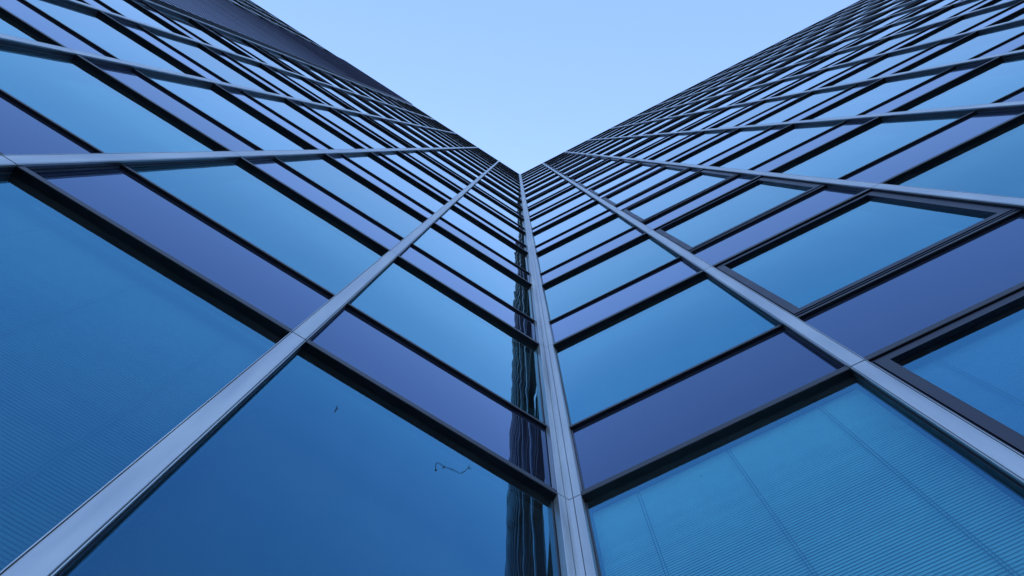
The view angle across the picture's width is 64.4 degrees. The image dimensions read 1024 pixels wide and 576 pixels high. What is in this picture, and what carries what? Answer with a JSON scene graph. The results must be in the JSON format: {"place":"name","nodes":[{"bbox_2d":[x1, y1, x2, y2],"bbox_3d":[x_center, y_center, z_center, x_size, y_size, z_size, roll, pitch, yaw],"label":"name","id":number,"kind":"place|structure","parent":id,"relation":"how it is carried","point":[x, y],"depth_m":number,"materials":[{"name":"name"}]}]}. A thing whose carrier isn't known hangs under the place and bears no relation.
{"place":"outdoors","nodes":[
{"label":"outdoors","id":0,"kind":"place"},
{"bbox_2d":[0,0,1023,575],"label":"office tower","id":1,"kind":"structure","parent":0,"point":[278,296],"depth_m":5.75,"materials":[{"name":"dark aluminium"},{"name":"blue grey aluminium"},{"name":"blue glass"}]},
{"bbox_2d":[0,13,48,43],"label":"window","id":2,"kind":"structure","parent":1,"relation":"in","point":[8,26],"depth_m":7.91,"materials":[{"name":"blue glass"}]},
{"bbox_2d":[0,44,220,152],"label":"window","id":3,"kind":"structure","parent":1,"relation":"in","point":[62,89],"depth_m":7.01,"materials":[{"name":"blue glass"}]},
{"bbox_2d":[26,0,194,75],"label":"window","id":4,"kind":"structure","parent":1,"relation":"in","point":[90,25],"depth_m":10.60,"materials":[{"name":"blue glass"}]},
{"bbox_2d":[0,195,267,570],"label":"window","id":5,"kind":"structure","parent":1,"relation":"in","point":[137,294],"depth_m":3.73,"materials":[{"name":"blue glass"}]},
{"bbox_2d":[100,0,182,35],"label":"window","id":6,"kind":"structure","parent":1,"relation":"in","point":[124,7],"depth_m":14.44,"materials":[{"name":"blue glass"}]},
{"bbox_2d":[148,4,245,56],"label":"window","id":7,"kind":"structure","parent":1,"relation":"in","point":[189,25],"depth_m":17.98,"materials":[{"name":"blue glass"}]},
{"bbox_2d":[146,29,271,92],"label":"window","id":8,"kind":"structure","parent":1,"relation":"in","point":[197,53],"depth_m":14.35,"materials":[{"name":"blue glass"}]},
{"bbox_2d":[141,72,310,149],"bbox_3d":[-3.668,-2.263,10.806,1.814,2.481,0.028,32,-82,-5],"label":"window","id":9,"kind":"structure","parent":1,"relation":"in","point":[208,99],"depth_m":10.69,"materials":[{"name":"blue glass"}]},
{"bbox_2d":[217,31,290,71],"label":"window","id":10,"kind":"structure","parent":1,"relation":"in","point":[241,43],"depth_m":21.78,"materials":[{"name":"blue glass"}]},
{"bbox_2d":[129,161,384,294],"bbox_3d":[-2.082,-0.604,7.231,1.814,2.481,0.028,32,-81,-5],"label":"window","id":11,"kind":"structure","parent":1,"relation":"in","point":[230,193],"depth_m":6.99,"materials":[{"name":"blue glass"}]},
{"bbox_2d":[228,55,317,102],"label":"window","id":12,"kind":"structure","parent":1,"relation":"in","point":[258,69],"depth_m":18.15,"materials":[{"name":"blue glass"}]},
{"bbox_2d":[262,48,321,81],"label":"window","id":13,"kind":"structure","parent":1,"relation":"in","point":[280,57],"depth_m":25.56,"materials":[{"name":"blue glass"}]},
{"bbox_2d":[247,93,359,148],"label":"window","id":14,"kind":"structure","parent":1,"relation":"in","point":[282,107],"depth_m":14.52,"materials":[{"name":"blue glass"}]},
{"bbox_2d":[282,72,349,109],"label":"window","id":15,"kind":"structure","parent":1,"relation":"in","point":[302,82],"depth_m":21.95,"materials":[{"name":"blue glass"}]},
{"bbox_2d":[296,61,343,88],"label":"window","id":16,"kind":"structure","parent":1,"relation":"in","point":[308,67],"depth_m":29.33,"materials":[{"name":"blue glass"}]},
{"bbox_2d":[322,71,363,95],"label":"window","id":17,"kind":"structure","parent":1,"relation":"in","point":[332,76],"depth_m":33.13,"materials":[{"name":"blue glass"}]},
{"bbox_2d":[317,83,372,114],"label":"window","id":18,"kind":"structure","parent":1,"relation":"in","point":[331,90],"depth_m":25.74,"materials":[{"name":"blue glass"}]},
{"bbox_2d":[307,105,388,148],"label":"window","id":19,"kind":"structure","parent":1,"relation":"in","point":[327,113],"depth_m":18.31,"materials":[{"name":"blue glass"}]},
{"bbox_2d":[279,157,423,237],"bbox_3d":[-2.065,-1.256,10.975,1.814,2.481,0.028,32,-81,-5],"label":"window","id":20,"kind":"structure","parent":1,"relation":"in","point":[321,170],"depth_m":10.86,"materials":[{"name":"blue glass"}]},
{"bbox_2d":[345,92,390,118],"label":"window","id":21,"kind":"structure","parent":1,"relation":"in","point":[353,96],"depth_m":29.54,"materials":[{"name":"blue glass"}]},
{"bbox_2d":[344,112,409,147],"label":"window","id":22,"kind":"structure","parent":1,"relation":"in","point":[363,121],"depth_m":22.12,"materials":[{"name":"blue glass"}]},
{"bbox_2d":[364,98,403,121],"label":"window","id":23,"kind":"structure","parent":1,"relation":"in","point":[370,101],"depth_m":33.32,"materials":[{"name":"blue glass"}]},
{"bbox_2d":[345,154,445,211],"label":"window","id":24,"kind":"structure","parent":1,"relation":"in","point":[373,165],"depth_m":14.69,"materials":[{"name":"blue glass"}]},
{"bbox_2d":[370,117,424,147],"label":"window","id":25,"kind":"structure","parent":1,"relation":"in","point":[379,121],"depth_m":25.92,"materials":[{"name":"blue glass"}]},
{"bbox_2d":[390,121,435,147],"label":"window","id":26,"kind":"structure","parent":1,"relation":"in","point":[398,125],"depth_m":29.70,"materials":[{"name":"blue glass"}]},
{"bbox_2d":[382,153,458,197],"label":"window","id":27,"kind":"structure","parent":1,"relation":"in","point":[396,157],"depth_m":18.49,"materials":[{"name":"blue glass"}]},
{"bbox_2d":[405,124,442,146],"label":"window","id":28,"kind":"structure","parent":1,"relation":"in","point":[409,126],"depth_m":33.47,"materials":[{"name":"blue glass"}]},
{"bbox_2d":[407,151,467,188],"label":"window","id":29,"kind":"structure","parent":1,"relation":"in","point":[415,154],"depth_m":22.28,"materials":[{"name":"blue glass"}]},
{"bbox_2d":[350,259,542,421],"bbox_3d":[-0.494,0.397,7.399,1.784,2.481,0.028,32,-81,-5],"label":"window","id":30,"kind":"structure","parent":1,"relation":"in","point":[406,302],"depth_m":7.16,"materials":[{"name":"blue glass"}]},
{"bbox_2d":[423,151,473,182],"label":"window","id":31,"kind":"structure","parent":1,"relation":"in","point":[429,153],"depth_m":26.06,"materials":[{"name":"blue glass"}]},
{"bbox_2d":[436,150,478,177],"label":"window","id":32,"kind":"structure","parent":1,"relation":"in","point":[445,155],"depth_m":29.89,"materials":[{"name":"blue glass"}]},
{"bbox_2d":[445,150,483,173],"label":"window","id":33,"kind":"structure","parent":1,"relation":"in","point":[448,151],"depth_m":33.64,"materials":[{"name":"blue glass"}]},
{"bbox_2d":[413,225,532,318],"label":"window","id":34,"kind":"structure","parent":1,"relation":"in","point":[435,242],"depth_m":11.04,"materials":[{"name":"blue glass"}]},
{"bbox_2d":[441,207,527,270],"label":"window","id":35,"kind":"structure","parent":1,"relation":"in","point":[452,215],"depth_m":14.86,"materials":[{"name":"blue glass"}]},
{"bbox_2d":[457,195,525,244],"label":"window","id":36,"kind":"structure","parent":1,"relation":"in","point":[464,200],"depth_m":18.66,"materials":[{"name":"blue glass"}]},
{"bbox_2d":[468,188,523,226],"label":"window","id":37,"kind":"structure","parent":1,"relation":"in","point":[474,192],"depth_m":22.46,"materials":[{"name":"blue glass"}]},
{"bbox_2d":[475,182,522,214],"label":"window","id":38,"kind":"structure","parent":1,"relation":"in","point":[478,184],"depth_m":26.24,"materials":[{"name":"blue glass"}]},
{"bbox_2d":[480,178,521,205],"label":"window","id":39,"kind":"structure","parent":1,"relation":"in","point":[490,184],"depth_m":30.03,"materials":[{"name":"blue glass"}]},
{"bbox_2d":[485,174,520,198],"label":"window","id":40,"kind":"structure","parent":1,"relation":"in","point":[486,175],"depth_m":33.81,"materials":[{"name":"blue glass"}]},
{"bbox_2d":[526,178,564,199],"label":"window","id":41,"kind":"structure","parent":1,"relation":"in","point":[553,184],"depth_m":33.73,"materials":[{"name":"blue glass"}]},
{"bbox_2d":[527,182,571,205],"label":"window","id":42,"kind":"structure","parent":1,"relation":"in","point":[567,184],"depth_m":29.97,"materials":[{"name":"blue glass"}]},
{"bbox_2d":[529,187,579,214],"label":"window","id":43,"kind":"structure","parent":1,"relation":"in","point":[575,189],"depth_m":26.21,"materials":[{"name":"blue glass"}]},
{"bbox_2d":[530,193,590,227],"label":"window","id":44,"kind":"structure","parent":1,"relation":"in","point":[584,197],"depth_m":22.44,"materials":[{"name":"blue glass"}]},
{"bbox_2d":[534,202,607,244],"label":"window","id":45,"kind":"structure","parent":1,"relation":"in","point":[597,208],"depth_m":18.63,"materials":[{"name":"blue glass"}]},
{"bbox_2d":[538,215,633,272],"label":"window","id":46,"kind":"structure","parent":1,"relation":"in","point":[616,225],"depth_m":14.83,"materials":[{"name":"blue glass"}]},
{"bbox_2d":[565,157,607,177],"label":"window","id":47,"kind":"structure","parent":1,"relation":"in","point":[601,159],"depth_m":33.80,"materials":[{"name":"blue glass"}]},
{"bbox_2d":[571,158,620,182],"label":"window","id":48,"kind":"structure","parent":1,"relation":"in","point":[613,160],"depth_m":30.04,"materials":[{"name":"blue glass"}]},
{"bbox_2d":[579,160,636,187],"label":"window","id":49,"kind":"structure","parent":1,"relation":"in","point":[625,163],"depth_m":26.20,"materials":[{"name":"blue glass"}]},
{"bbox_2d":[544,236,677,319],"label":"window","id":50,"kind":"structure","parent":1,"relation":"in","point":[646,254],"depth_m":11.02,"materials":[{"name":"blue glass"}]},
{"bbox_2d":[588,162,657,194],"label":"window","id":51,"kind":"structure","parent":1,"relation":"in","point":[642,167],"depth_m":22.40,"materials":[{"name":"blue glass"}]},
{"bbox_2d":[607,136,650,155],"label":"window","id":52,"kind":"structure","parent":1,"relation":"in","point":[643,138],"depth_m":33.46,"materials":[{"name":"blue glass"}]},
{"bbox_2d":[618,135,667,156],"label":"window","id":53,"kind":"structure","parent":1,"relation":"in","point":[657,138],"depth_m":29.69,"materials":[{"name":"blue glass"}]},
{"bbox_2d":[602,165,688,205],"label":"window","id":54,"kind":"structure","parent":1,"relation":"in","point":[668,171],"depth_m":18.57,"materials":[{"name":"blue glass"}]},
{"bbox_2d":[556,275,751,394],"bbox_3d":[1.253,0.485,7.406,1.784,2.481,0.028,-27,-81,5],"label":"window","id":55,"kind":"structure","parent":1,"relation":"in","point":[703,302],"depth_m":7.70,"materials":[{"name":"blue glass"}]},
{"bbox_2d":[637,118,673,134],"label":"window","id":56,"kind":"structure","parent":1,"relation":"in","point":[666,120],"depth_m":37.09,"materials":[{"name":"blue glass"}]},
{"bbox_2d":[633,133,691,158],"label":"window","id":57,"kind":"structure","parent":1,"relation":"in","point":[654,149],"depth_m":25.92,"materials":[{"name":"blue glass"}]},
{"bbox_2d":[650,115,691,133],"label":"window","id":58,"kind":"structure","parent":1,"relation":"in","point":[684,117],"depth_m":33.30,"materials":[{"name":"blue glass"}]},
{"bbox_2d":[622,170,737,222],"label":"window","id":59,"kind":"structure","parent":1,"relation":"in","point":[704,180],"depth_m":14.75,"materials":[{"name":"blue glass"}]},
{"bbox_2d":[651,131,722,160],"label":"window","id":60,"kind":"structure","parent":1,"relation":"in","point":[695,141],"depth_m":22.10,"materials":[{"name":"blue glass"}]},
{"bbox_2d":[666,110,716,132],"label":"window","id":61,"kind":"structure","parent":1,"relation":"in","point":[697,118],"depth_m":29.54,"materials":[{"name":"blue glass"}]},
{"bbox_2d":[675,98,712,115],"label":"window","id":62,"kind":"structure","parent":1,"relation":"in","point":[704,101],"depth_m":36.92,"materials":[{"name":"blue glass"}]},
{"bbox_2d":[691,92,736,112],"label":"window","id":63,"kind":"structure","parent":1,"relation":"in","point":[725,96],"depth_m":33.13,"materials":[{"name":"blue glass"}]},
{"bbox_2d":[686,105,746,130],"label":"window","id":64,"kind":"structure","parent":1,"relation":"in","point":[723,114],"depth_m":25.73,"materials":[{"name":"blue glass"}]},
{"bbox_2d":[676,128,767,164],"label":"window","id":65,"kind":"structure","parent":1,"relation":"in","point":[739,136],"depth_m":18.32,"materials":[{"name":"blue glass"}]},
{"bbox_2d":[711,78,751,96],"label":"window","id":66,"kind":"structure","parent":1,"relation":"in","point":[741,82],"depth_m":36.75,"materials":[{"name":"blue glass"}]},
{"bbox_2d":[712,85,765,108],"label":"window","id":67,"kind":"structure","parent":1,"relation":"in","point":[750,91],"depth_m":29.34,"materials":[{"name":"blue glass"}]},
{"bbox_2d":[655,177,823,251],"bbox_3d":[2.942,-1.024,10.992,1.814,2.481,0.065,-27,-81,5],"label":"window","id":68,"kind":"structure","parent":1,"relation":"in","point":[762,196],"depth_m":10.91,"materials":[{"name":"blue glass"}]},
{"bbox_2d":[712,97,789,128],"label":"window","id":69,"kind":"structure","parent":1,"relation":"in","point":[765,105],"depth_m":21.95,"materials":[{"name":"blue glass"}]},
{"bbox_2d":[734,70,779,90],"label":"window","id":70,"kind":"structure","parent":1,"relation":"in","point":[766,75],"depth_m":32.96,"materials":[{"name":"blue glass"}]},
{"bbox_2d":[751,58,790,76],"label":"window","id":71,"kind":"structure","parent":1,"relation":"in","point":[781,62],"depth_m":36.56,"materials":[{"name":"blue glass"}]},
{"bbox_2d":[741,76,803,102],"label":"window","id":72,"kind":"structure","parent":1,"relation":"in","point":[782,84],"depth_m":25.57,"materials":[{"name":"blue glass"}]},
{"bbox_2d":[715,123,839,169],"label":"window","id":73,"kind":"structure","parent":1,"relation":"in","point":[795,135],"depth_m":14.51,"materials":[{"name":"blue glass"}]},
{"bbox_2d":[761,60,815,83],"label":"window","id":74,"kind":"structure","parent":1,"relation":"in","point":[797,67],"depth_m":29.16,"materials":[{"name":"blue glass"}]},
{"bbox_2d":[778,48,822,68],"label":"window","id":75,"kind":"structure","parent":1,"relation":"in","point":[810,53],"depth_m":32.83,"materials":[{"name":"blue glass"}]},
{"bbox_2d":[751,86,851,124],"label":"window","id":76,"kind":"structure","parent":1,"relation":"in","point":[815,98],"depth_m":18.16,"materials":[{"name":"blue glass"}]},
{"bbox_2d":[593,389,1023,575],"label":"window","id":77,"kind":"structure","parent":1,"relation":"in","point":[849,411],"depth_m":4.02,"materials":[{"name":"blue glass"}]},
{"bbox_2d":[790,37,832,56],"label":"window","id":78,"kind":"structure","parent":1,"relation":"in","point":[818,43],"depth_m":36.38,"materials":[{"name":"blue glass"}]},
{"bbox_2d":[775,62,859,96],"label":"window","id":79,"kind":"structure","parent":1,"relation":"in","point":[829,73],"depth_m":21.79,"materials":[{"name":"blue glass"}]},
{"bbox_2d":[794,46,862,75],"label":"window","id":80,"kind":"structure","parent":1,"relation":"in","point":[839,55],"depth_m":25.42,"materials":[{"name":"blue glass"}]},
{"bbox_2d":[808,33,868,59],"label":"window","id":81,"kind":"structure","parent":1,"relation":"in","point":[846,42],"depth_m":29.01,"materials":[{"name":"blue glass"}]},
{"bbox_2d":[820,24,870,46],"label":"window","id":82,"kind":"structure","parent":1,"relation":"in","point":[851,32],"depth_m":32.66,"materials":[{"name":"blue glass"}]},
{"bbox_2d":[829,17,871,36],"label":"window","id":83,"kind":"structure","parent":1,"relation":"in","point":[855,24],"depth_m":36.34,"materials":[{"name":"blue glass"}]},
{"bbox_2d":[716,191,1018,316],"bbox_3d":[2.926,-0.369,7.249,1.814,2.481,0.065,-26,-81,5],"label":"window","id":84,"kind":"structure","parent":1,"relation":"in","point":[874,225],"depth_m":7.15,"materials":[{"name":"blue glass"}]},
{"bbox_2d":[776,113,968,178],"bbox_3d":[4.644,-1.855,10.840,1.814,2.481,0.028,-27,-81,5],"label":"window","id":85,"kind":"structure","parent":1,"relation":"in","point":[882,137],"depth_m":10.70,"materials":[{"name":"blue glass"}]},
{"bbox_2d":[807,69,947,119],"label":"window","id":86,"kind":"structure","parent":1,"relation":"in","point":[885,90],"depth_m":14.35,"materials":[{"name":"blue glass"}]},
{"bbox_2d":[826,44,934,86],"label":"window","id":87,"kind":"structure","parent":1,"relation":"in","point":[888,61],"depth_m":18.02,"materials":[{"name":"blue glass"}]},
{"bbox_2d":[841,27,928,63],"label":"window","id":88,"kind":"structure","parent":1,"relation":"in","point":[890,42],"depth_m":21.64,"materials":[{"name":"blue glass"}]},
{"bbox_2d":[849,16,922,47],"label":"window","id":89,"kind":"structure","parent":1,"relation":"in","point":[894,27],"depth_m":25.25,"materials":[{"name":"blue glass"}]},
{"bbox_2d":[859,7,919,33],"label":"window","id":90,"kind":"structure","parent":1,"relation":"in","point":[893,18],"depth_m":28.88,"materials":[{"name":"blue glass"}]},
{"bbox_2d":[866,1,915,23],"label":"window","id":91,"kind":"structure","parent":1,"relation":"in","point":[894,10],"depth_m":32.55,"materials":[{"name":"blue glass"}]},
{"bbox_2d":[906,0,953,18],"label":"window","id":92,"kind":"structure","parent":1,"relation":"in","point":[943,2],"depth_m":25.35,"materials":[{"name":"blue glass"}]},
{"bbox_2d":[906,0,981,30],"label":"window","id":93,"kind":"structure","parent":1,"relation":"in","point":[953,10],"depth_m":21.57,"materials":[{"name":"blue glass"}]},
{"bbox_2d":[870,289,1023,455],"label":"window","id":94,"kind":"structure","parent":1,"relation":"in","point":[978,377],"depth_m":4.39,"materials":[{"name":"blue glass"}]},
{"bbox_2d":[891,119,1023,197],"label":"window","id":95,"kind":"structure","parent":1,"relation":"in","point":[994,164],"depth_m":7.55,"materials":[{"name":"blue glass"}]},
{"bbox_2d":[898,56,1023,111],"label":"window","id":96,"kind":"structure","parent":1,"relation":"in","point":[993,82],"depth_m":10.91,"materials":[{"name":"blue glass"}]},
{"bbox_2d":[900,23,1023,72],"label":"window","id":97,"kind":"structure","parent":1,"relation":"in","point":[978,43],"depth_m":14.30,"materials":[{"name":"blue glass"}]},
{"bbox_2d":[904,0,1022,47],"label":"window","id":98,"kind":"structure","parent":1,"relation":"in","point":[963,23],"depth_m":17.83,"materials":[{"name":"blue glass"}]},
{"bbox_2d":[981,0,1008,8],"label":"window","id":99,"kind":"structure","parent":1,"relation":"in","point":[998,1],"depth_m":18.62,"materials":[{"name":"blue glass"}]},
{"bbox_2d":[998,11,1023,23],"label":"window","id":100,"kind":"structure","parent":1,"relation":"in","point":[1020,15],"depth_m":15.11,"materials":[{"name":"blue glass"}]},
{"bbox_2d":[251,0,859,173],"label":"sky","id":101,"kind":"structure","parent":0,"point":[526,83],"materials":[{"name":"blue"}]}
]}

